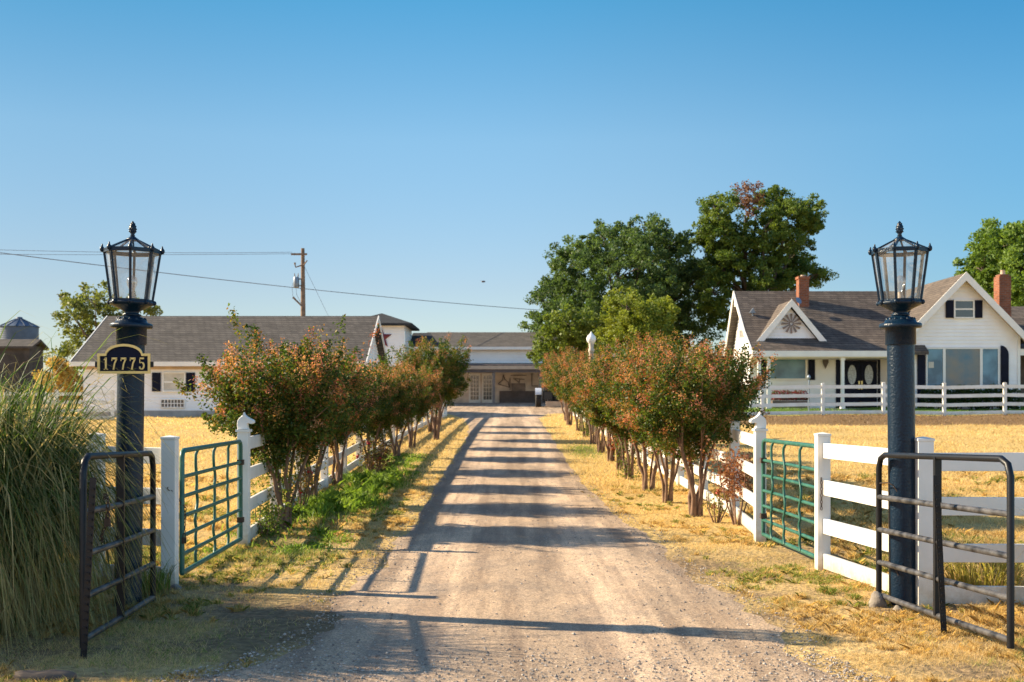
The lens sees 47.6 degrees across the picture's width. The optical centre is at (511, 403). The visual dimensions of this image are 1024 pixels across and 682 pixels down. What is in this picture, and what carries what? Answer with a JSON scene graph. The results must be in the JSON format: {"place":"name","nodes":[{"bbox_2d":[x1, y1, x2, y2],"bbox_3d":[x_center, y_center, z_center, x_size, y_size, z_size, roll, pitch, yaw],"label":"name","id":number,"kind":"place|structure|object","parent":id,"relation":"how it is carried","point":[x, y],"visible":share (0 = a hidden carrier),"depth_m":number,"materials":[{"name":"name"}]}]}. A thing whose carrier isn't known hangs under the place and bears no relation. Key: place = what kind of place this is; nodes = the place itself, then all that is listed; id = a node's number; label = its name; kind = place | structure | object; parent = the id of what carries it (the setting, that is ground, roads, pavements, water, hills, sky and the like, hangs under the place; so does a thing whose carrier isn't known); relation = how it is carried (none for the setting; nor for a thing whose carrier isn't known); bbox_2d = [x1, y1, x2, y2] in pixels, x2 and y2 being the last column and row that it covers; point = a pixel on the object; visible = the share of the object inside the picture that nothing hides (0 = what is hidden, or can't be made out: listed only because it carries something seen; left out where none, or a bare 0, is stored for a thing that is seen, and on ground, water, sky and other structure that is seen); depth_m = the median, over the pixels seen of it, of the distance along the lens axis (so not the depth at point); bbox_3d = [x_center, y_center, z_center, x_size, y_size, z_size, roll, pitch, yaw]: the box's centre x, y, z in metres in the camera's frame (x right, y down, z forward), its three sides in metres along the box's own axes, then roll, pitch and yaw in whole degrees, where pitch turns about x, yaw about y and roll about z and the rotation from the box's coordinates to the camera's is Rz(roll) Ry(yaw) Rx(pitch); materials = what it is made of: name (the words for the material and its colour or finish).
{"place":"outdoors","nodes":[
{"label":"outdoors","id":0,"kind":"place"},
{"bbox_2d":[0,404,1023,681],"bbox_3d":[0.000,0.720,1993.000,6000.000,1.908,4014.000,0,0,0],"label":"ground","id":1,"kind":"structure","parent":0,"point":[236,644],"depth_m":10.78,"materials":[{"name":"yellow plant"}]},
{"bbox_2d":[0,317,39,338],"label":"silo","id":2,"kind":"object","parent":1,"relation":"on","point":[14,326],"visible":0.24,"depth_m":116.58,"materials":[{"name":"silver metal"}]},
{"bbox_2d":[0,339,48,400],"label":"old barn","id":3,"kind":"structure","parent":1,"relation":"on","point":[23,351],"depth_m":100.00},
{"bbox_2d":[13,669,76,681],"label":"rock","id":4,"kind":"object","parent":1,"relation":"on","point":[18,676],"visible":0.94,"depth_m":6.89,"materials":[{"name":"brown stone"}]},
{"bbox_2d":[0,390,113,419],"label":"rail fence","id":5,"kind":"object","parent":1,"relation":"on","point":[111,393],"visible":0.34,"depth_m":51.98,"materials":[{"name":"plastic"}]},
{"bbox_2d":[32,356,82,407],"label":"golden tree","id":6,"kind":"object","parent":1,"relation":"on","point":[65,371],"visible":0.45,"depth_m":68.54,"materials":[{"name":"yellow plant"}]},
{"bbox_2d":[80,477,95,658],"bbox_3d":[-2.748,1.115,7.528,0.044,1.272,0.111,0,0,45],"label":"metal stake","id":7,"kind":"object","parent":1,"relation":"on","point":[88,566],"visible":0.97,"depth_m":7.52,"materials":[{"name":"black paint"}]},
{"bbox_2d":[79,450,155,647],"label":"black gate","id":8,"kind":"structure","parent":7,"relation":"attached to","point":[119,503],"depth_m":8.55,"materials":[{"name":"metal"}]},
{"bbox_2d":[100,493,110,542],"bbox_3d":[-2.879,0.810,8.185,0.047,0.375,0.261,0,0,-31],"label":"chain","id":9,"kind":"object","parent":8,"relation":"hanging from","point":[107,521],"visible":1,"depth_m":8.09,"materials":[{"name":"grey metal"}]},
{"bbox_2d":[0,310,184,657],"bbox_3d":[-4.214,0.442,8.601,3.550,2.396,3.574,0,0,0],"label":"ornamental grass","id":10,"kind":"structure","parent":1,"relation":"on","point":[39,492],"depth_m":8.29,"materials":[{"name":"green plant"}]},
{"bbox_2d":[43,280,163,374],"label":"thin tree","id":11,"kind":"object","parent":1,"relation":"on","point":[78,303],"visible":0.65,"depth_m":74.90,"materials":[{"name":"green plant"}]},
{"bbox_2d":[52,432,179,585],"bbox_3d":[-4.652,1.032,10.768,3.359,1.535,0.346,0,0,8],"label":"rail fence","id":12,"kind":"object","parent":1,"relation":"on","point":[170,481],"visible":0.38,"depth_m":10.39,"materials":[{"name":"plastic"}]},
{"bbox_2d":[167,487,186,543],"bbox_3d":[-3.028,1.009,10.504,0.059,0.532,0.272,0,0,15],"label":"chain","id":13,"kind":"object","parent":12,"relation":"hanging from","point":[184,540],"visible":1,"depth_m":10.60,"materials":[{"name":"grey metal"}]},
{"bbox_2d":[100,221,164,606],"bbox_3d":[-3.107,0.127,9.500,0.474,3.248,0.474,0,0,9],"label":"lamp post","id":14,"kind":"object","parent":1,"relation":"on","point":[131,322],"visible":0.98,"depth_m":9.41,"materials":[{"name":"black metal"}]},
{"bbox_2d":[95,344,153,373],"bbox_3d":[-3.125,-0.363,9.370,0.468,0.240,0.060,0,0,0],"label":"number plaque","id":15,"kind":"object","parent":14,"relation":"attached to","point":[127,357],"visible":1,"depth_m":9.35,"materials":[{"name":"black metal"}]},
{"bbox_2d":[142,557,180,597],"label":"ornamental grass","id":16,"kind":"object","parent":1,"relation":"on","point":[159,585],"depth_m":9.91,"materials":[{"name":"green plant"}]},
{"bbox_2d":[170,584,181,590],"bbox_3d":[-2.982,1.637,10.307,0.106,0.076,0.100,0,0,26],"label":"rock","id":17,"kind":"object","parent":1,"relation":"on","point":[175,586],"visible":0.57,"depth_m":10.28,"materials":[{"name":"grey stone"}]},
{"bbox_2d":[69,316,388,417],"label":"long building","id":18,"kind":"structure","parent":1,"relation":"on","point":[175,346],"depth_m":58.46,"materials":[{"name":"white paint"}]},
{"bbox_2d":[162,372,185,391],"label":"window","id":19,"kind":"structure","parent":18,"relation":"in","point":[168,385],"depth_m":56.94,"materials":[{"name":"white glass"}]},
{"bbox_2d":[250,501,291,536],"bbox_3d":[-3.061,1.422,14.415,0.562,0.519,0.576,0,0,-29],"label":"patch of green weeds","id":20,"kind":"object","parent":1,"relation":"on","point":[268,529],"visible":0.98,"depth_m":14.36,"materials":[{"name":"green plant"}]},
{"bbox_2d":[173,303,391,528],"bbox_3d":[-2.937,0.173,15.251,2.629,3.026,2.625,0,0,-35],"label":"crape myrtle","id":21,"kind":"object","parent":1,"relation":"on","point":[257,391],"visible":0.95,"depth_m":14.82,"materials":[{"name":"green plant"}]},
{"bbox_2d":[291,248,307,315],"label":"utility pole","id":22,"kind":"object","parent":1,"relation":"on","point":[297,285],"visible":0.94,"depth_m":74.87,"materials":[{"name":"brown wood"}]},
{"bbox_2d":[0,254,229,254],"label":"overhead wire","id":23,"kind":"object","parent":22,"relation":"attached to","point":[96,254],"visible":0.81,"depth_m":71.53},
{"bbox_2d":[17,250,279,252],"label":"overhead wire","id":24,"kind":"object","parent":22,"relation":"attached to","point":[165,252],"visible":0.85,"depth_m":72.53,"materials":[{"name":"black metal"}]},
{"bbox_2d":[0,252,541,310],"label":"overhead wire","id":25,"kind":"object","parent":22,"relation":"attached to","point":[257,283],"visible":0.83,"depth_m":78.10,"materials":[{"name":"black metal"}]},
{"bbox_2d":[281,443,331,508],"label":"rose bush","id":26,"kind":"object","parent":1,"relation":"on","point":[309,472],"visible":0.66,"depth_m":16.90,"materials":[{"name":"green plant"}]},
{"bbox_2d":[189,452,437,555],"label":"green weeds","id":27,"kind":"object","parent":1,"relation":"on","point":[325,503],"visible":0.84,"depth_m":17.94,"materials":[{"name":"green plant"}]},
{"bbox_2d":[268,337,379,498],"bbox_3d":[-3.144,0.283,18.335,2.015,2.715,2.191,0,0,12],"label":"crape myrtle","id":28,"kind":"object","parent":1,"relation":"on","point":[339,440],"visible":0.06,"depth_m":18.27,"materials":[{"name":"green plant"}]},
{"bbox_2d":[235,402,446,545],"bbox_3d":[-3.318,0.540,35.634,0.415,2.519,44.431,0,0,0],"label":"rail fence","id":29,"kind":"object","parent":1,"relation":"on","point":[243,431],"visible":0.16,"depth_m":14.41,"materials":[{"name":"plastic"}]},
{"bbox_2d":[179,439,243,575],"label":"green gate","id":30,"kind":"structure","parent":29,"relation":"attached to","point":[183,495],"depth_m":11.72,"materials":[{"name":"metal"}]},
{"bbox_2d":[295,354,392,485],"bbox_3d":[-3.218,0.301,21.375,2.144,2.509,2.021,0,0,-25],"label":"crape myrtle","id":31,"kind":"object","parent":1,"relation":"on","point":[336,461],"visible":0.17,"depth_m":21.33,"materials":[{"name":"green plant"}]},
{"bbox_2d":[346,433,399,472],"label":"rose bush","id":32,"kind":"object","parent":1,"relation":"on","point":[380,455],"visible":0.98,"depth_m":23.10,"materials":[{"name":"green plant"}]},
{"bbox_2d":[337,345,431,469],"bbox_3d":[-3.027,0.096,24.552,2.380,2.739,2.376,0,0,-38],"label":"crape myrtle","id":33,"kind":"object","parent":1,"relation":"on","point":[398,407],"visible":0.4,"depth_m":24.45,"materials":[{"name":"green plant"}]},
{"bbox_2d":[373,313,419,368],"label":"tower","id":34,"kind":"structure","parent":1,"relation":"on","point":[400,330],"depth_m":79.99,"materials":[{"name":"white paint"}]},
{"bbox_2d":[381,327,391,346],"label":"barn star","id":35,"kind":"object","parent":34,"relation":"attached to","point":[385,336],"visible":0.36,"depth_m":79.88,"materials":[{"name":"red metal"}]},
{"bbox_2d":[374,358,441,456],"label":"crape myrtle","id":36,"kind":"object","parent":1,"relation":"on","point":[418,415],"visible":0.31,"depth_m":27.88,"materials":[{"name":"green plant"}]},
{"bbox_2d":[387,357,452,447],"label":"crape myrtle","id":37,"kind":"object","parent":1,"relation":"on","point":[435,384],"visible":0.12,"depth_m":31.24,"materials":[{"name":"green plant"}]},
{"bbox_2d":[390,332,473,439],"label":"crape myrtle","id":38,"kind":"object","parent":1,"relation":"on","point":[454,368],"visible":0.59,"depth_m":34.65,"materials":[{"name":"green plant"}]},
{"bbox_2d":[426,398,449,431],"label":"crape myrtle","id":39,"kind":"object","parent":1,"relation":"on","point":[430,426],"visible":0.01,"depth_m":39.43,"materials":[{"name":"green plant"}]},
{"bbox_2d":[437,395,457,426],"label":"crape myrtle","id":40,"kind":"object","parent":1,"relation":"on","point":[442,411],"visible":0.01,"depth_m":43.99,"materials":[{"name":"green plant"}]},
{"bbox_2d":[4,406,1023,494],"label":"field grass","id":41,"kind":"structure","parent":1,"relation":"on","point":[603,468],"depth_m":31.92,"materials":[{"name":"yellow plant"}]},
{"bbox_2d":[409,332,628,404],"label":"stable","id":42,"kind":"structure","parent":1,"relation":"on","point":[503,370],"depth_m":87.47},
{"bbox_2d":[469,373,479,402],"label":"door","id":43,"kind":"structure","parent":42,"relation":"in","point":[474,388],"depth_m":87.48,"materials":[{"name":"white wood"}]},
{"bbox_2d":[482,373,491,402],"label":"door","id":44,"kind":"structure","parent":42,"relation":"in","point":[486,377],"depth_m":87.48,"materials":[{"name":"white wood"}]},
{"bbox_2d":[540,352,570,420],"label":"crape myrtle","id":45,"kind":"object","parent":1,"relation":"on","point":[564,413],"visible":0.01,"depth_m":49.95,"materials":[{"name":"green plant"}]},
{"bbox_2d":[538,346,588,425],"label":"crape myrtle","id":46,"kind":"object","parent":1,"relation":"on","point":[568,421],"visible":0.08,"depth_m":44.92,"materials":[{"name":"green plant"}]},
{"bbox_2d":[526,303,607,406],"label":"olive tree","id":47,"kind":"object","parent":1,"relation":"on","point":[571,334],"visible":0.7,"depth_m":71.34,"materials":[{"name":"green plant"}]},
{"bbox_2d":[540,346,602,430],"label":"crape myrtle","id":48,"kind":"object","parent":1,"relation":"on","point":[559,396],"visible":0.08,"depth_m":40.40,"materials":[{"name":"green plant"}]},
{"bbox_2d":[543,339,601,436],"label":"crape myrtle","id":49,"kind":"object","parent":1,"relation":"on","point":[585,430],"visible":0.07,"depth_m":36.41,"materials":[{"name":"green plant"}]},
{"bbox_2d":[551,346,611,443],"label":"crape myrtle","id":50,"kind":"object","parent":1,"relation":"on","point":[592,432],"visible":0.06,"depth_m":32.91,"materials":[{"name":"green plant"}]},
{"bbox_2d":[586,331,595,430],"bbox_3d":[2.500,-0.699,36.600,0.310,3.180,0.305,0,0,0],"label":"garden lamp","id":51,"kind":"object","parent":1,"relation":"on","point":[591,339],"visible":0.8,"depth_m":36.53,"materials":[{"name":"glass"}]},
{"bbox_2d":[558,354,624,452],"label":"crape myrtle","id":52,"kind":"object","parent":1,"relation":"on","point":[601,447],"visible":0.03,"depth_m":29.53,"materials":[{"name":"green plant"}]},
{"bbox_2d":[568,355,625,469],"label":"crape myrtle","id":53,"kind":"object","parent":1,"relation":"on","point":[587,414],"visible":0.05,"depth_m":24.83,"materials":[{"name":"green plant"}]},
{"bbox_2d":[568,351,627,460],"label":"crape myrtle","id":54,"kind":"object","parent":1,"relation":"on","point":[610,453],"visible":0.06,"depth_m":26.88,"materials":[{"name":"green plant"}]},
{"bbox_2d":[569,344,652,479],"bbox_3d":[2.295,0.154,22.547,2.376,2.739,2.380,0,0,6],"label":"crape myrtle","id":55,"kind":"object","parent":1,"relation":"on","point":[596,415],"visible":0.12,"depth_m":22.51,"materials":[{"name":"green plant"}]},
{"bbox_2d":[517,212,726,354],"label":"broad tree","id":56,"kind":"object","parent":1,"relation":"on","point":[674,279],"visible":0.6,"depth_m":90.64,"materials":[{"name":"green plant"}]},
{"bbox_2d":[586,285,681,356],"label":"bright tree","id":57,"kind":"object","parent":1,"relation":"on","point":[626,319],"visible":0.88,"depth_m":68.14,"materials":[{"name":"green plant"}]},
{"bbox_2d":[584,331,710,490],"bbox_3d":[2.410,0.163,20.466,2.292,2.846,2.432,0,0,14],"label":"crape myrtle","id":58,"kind":"object","parent":1,"relation":"on","point":[606,401],"visible":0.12,"depth_m":20.39,"materials":[{"name":"green plant"}]},
{"bbox_2d":[604,332,721,502],"bbox_3d":[2.526,0.216,18.626,2.290,2.839,2.107,0,0,-43],"label":"crape myrtle","id":59,"kind":"object","parent":1,"relation":"on","point":[667,495],"visible":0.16,"depth_m":18.50,"materials":[{"name":"green plant"}]},
{"bbox_2d":[572,412,767,541],"bbox_3d":[3.040,0.534,36.130,0.380,2.532,44.520,0,0,0],"label":"rail fence","id":60,"kind":"object","parent":1,"relation":"on","point":[756,438],"visible":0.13,"depth_m":15.22,"materials":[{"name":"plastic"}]},
{"bbox_2d":[760,438,814,558],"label":"green gate","id":61,"kind":"structure","parent":60,"relation":"attached to","point":[784,479],"depth_m":12.82,"materials":[{"name":"metal"}]},
{"bbox_2d":[613,329,777,516],"bbox_3d":[2.626,0.290,16.695,2.353,2.754,2.218,0,0,21],"label":"crape myrtle","id":62,"kind":"object","parent":1,"relation":"on","point":[726,393],"visible":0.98,"depth_m":16.36,"materials":[{"name":"green plant"}]},
{"bbox_2d":[701,488,731,522],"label":"rose bush","id":63,"kind":"object","parent":1,"relation":"on","point":[719,517],"visible":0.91,"depth_m":15.87,"materials":[{"name":"beige plant"}]},
{"bbox_2d":[698,435,769,524],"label":"rose bush","id":64,"kind":"object","parent":1,"relation":"on","point":[733,484],"visible":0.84,"depth_m":15.58,"materials":[{"name":"red plant"}]},
{"bbox_2d":[730,179,768,290],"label":"tree","id":65,"kind":"object","parent":1,"relation":"on","point":[748,199],"visible":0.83,"depth_m":90.06,"materials":[{"name":"brown plant"}]},
{"bbox_2d":[685,184,839,330],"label":"tall tree","id":66,"kind":"object","parent":1,"relation":"on","point":[776,231],"visible":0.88,"depth_m":88.46,"materials":[{"name":"green plant"}]},
{"bbox_2d":[771,390,807,408],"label":"flower bed","id":67,"kind":"object","parent":1,"relation":"on","point":[789,392],"visible":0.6,"depth_m":55.02,"materials":[{"name":"green plant"}]},
{"bbox_2d":[807,375,810,410],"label":"garden post","id":68,"kind":"object","parent":1,"relation":"on","point":[808,377],"visible":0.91,"depth_m":51.18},
{"bbox_2d":[724,270,1023,409],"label":"farmhouse","id":69,"kind":"object","parent":1,"relation":"on","point":[970,331],"visible":0.67,"depth_m":54.49,"materials":[{"name":"white wood"}]},
{"bbox_2d":[771,360,806,379],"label":"window","id":70,"kind":"structure","parent":69,"relation":"in","point":[784,369],"depth_m":55.93,"materials":[{"name":"glass"}]},
{"bbox_2d":[796,297,801,307],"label":"satellite dish","id":71,"kind":"object","parent":69,"relation":"attached to","point":[798,300],"visible":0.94,"depth_m":56.49,"materials":[{"name":"grey metal"}]},
{"bbox_2d":[844,361,859,407],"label":"door","id":72,"kind":"structure","parent":69,"relation":"in","point":[851,368],"depth_m":55.90,"materials":[{"name":"black wood"}]},
{"bbox_2d":[860,361,876,407],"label":"door","id":73,"kind":"structure","parent":69,"relation":"in","point":[868,369],"depth_m":55.90,"materials":[{"name":"black metal"}]},
{"bbox_2d":[926,348,943,385],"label":"picture window","id":74,"kind":"structure","parent":69,"relation":"in","point":[935,375],"depth_m":53.93,"materials":[{"name":"glass"}]},
{"bbox_2d":[944,348,980,385],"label":"picture window","id":75,"kind":"structure","parent":69,"relation":"in","point":[962,366],"depth_m":53.93,"materials":[{"name":"glass"}]},
{"bbox_2d":[953,300,974,318],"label":"window","id":76,"kind":"structure","parent":69,"relation":"in","point":[963,309],"depth_m":53.93,"materials":[{"name":"white glass"}]},
{"bbox_2d":[981,348,998,384],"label":"picture window","id":77,"kind":"structure","parent":69,"relation":"in","point":[989,356],"depth_m":53.93,"materials":[{"name":"glass"}]},
{"bbox_2d":[868,591,886,607],"bbox_3d":[2.974,1.621,9.450,0.140,0.189,0.153,0,0,0],"label":"rock","id":78,"kind":"object","parent":1,"relation":"on","point":[876,600],"visible":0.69,"depth_m":9.40,"materials":[{"name":"beige stone"}]},
{"bbox_2d":[747,382,1023,414],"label":"rail fence","id":79,"kind":"object","parent":1,"relation":"on","point":[943,396],"visible":0.73,"depth_m":48.98,"materials":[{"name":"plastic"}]},
{"bbox_2d":[892,605,903,610],"bbox_3d":[3.064,1.638,9.220,0.081,0.079,0.089,0,0,0],"label":"rock","id":80,"kind":"object","parent":1,"relation":"on","point":[896,607],"visible":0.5,"depth_m":9.20,"materials":[{"name":"beige stone"}]},
{"bbox_2d":[868,221,931,607],"bbox_3d":[3.187,0.127,9.500,0.492,3.247,0.492,0,0,0],"label":"lamp post","id":81,"kind":"object","parent":1,"relation":"on","point":[900,325],"visible":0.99,"depth_m":9.41,"materials":[{"name":"black metal"}]},
{"bbox_2d":[814,432,1023,607],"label":"rail fence","id":82,"kind":"object","parent":1,"relation":"on","point":[826,526],"visible":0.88,"depth_m":9.39,"materials":[{"name":"plastic"}]},
{"bbox_2d":[820,477,822,509],"bbox_3d":[3.060,0.890,11.478,0.022,0.329,0.026,0,0,0],"label":"chain","id":83,"kind":"object","parent":82,"relation":"hanging from","point":[821,493],"visible":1,"depth_m":11.48,"materials":[{"name":"silver metal"}]},
{"bbox_2d":[933,475,946,635],"bbox_3d":[3.056,1.130,8.277,0.097,1.242,0.048,0,0,31],"label":"metal stake","id":84,"kind":"object","parent":1,"relation":"on","point":[940,561],"visible":0.98,"depth_m":8.27,"materials":[{"name":"black paint"}]},
{"bbox_2d":[876,452,1014,648],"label":"black gate","id":85,"kind":"structure","parent":1,"relation":"on","point":[1008,555],"depth_m":8.32,"materials":[{"name":"metal"}]},
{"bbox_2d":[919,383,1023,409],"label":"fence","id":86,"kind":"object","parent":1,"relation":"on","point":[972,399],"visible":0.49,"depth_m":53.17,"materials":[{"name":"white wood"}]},
{"bbox_2d":[943,531,1023,585],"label":"ornamental grass","id":87,"kind":"object","parent":1,"relation":"on","point":[976,575],"depth_m":9.96,"materials":[{"name":"plant"}]},
{"bbox_2d":[952,217,1023,305],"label":"leafy tree","id":88,"kind":"object","parent":1,"relation":"on","point":[995,250],"visible":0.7,"depth_m":74.24,"materials":[{"name":"green plant"}]},
{"bbox_2d":[982,506,1023,557],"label":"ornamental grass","id":89,"kind":"object","parent":1,"relation":"on","point":[1019,532],"depth_m":8.91,"materials":[{"name":"plant"}]},
{"bbox_2d":[0,0,1023,400],"label":"sky","id":90,"kind":"structure","parent":0,"point":[429,150],"materials":[{"name":"blue"}]},
{"bbox_2d":[144,405,896,681],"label":"gravel driveway","id":91,"kind":"structure","parent":0,"point":[506,447],"depth_m":9.76,"materials":[{"name":"grey gravel"}]},
{"bbox_2d":[535,386,564,406],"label":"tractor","id":92,"kind":"object","parent":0,"point":[547,395],"visible":0.73,"depth_m":75.49,"materials":[{"name":"metal"}]},
{"bbox_2d":[609,435,630,455],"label":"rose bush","id":93,"kind":"object","parent":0,"point":[617,445],"visible":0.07,"depth_m":26.75,"materials":[{"name":"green plant"}]}
]}

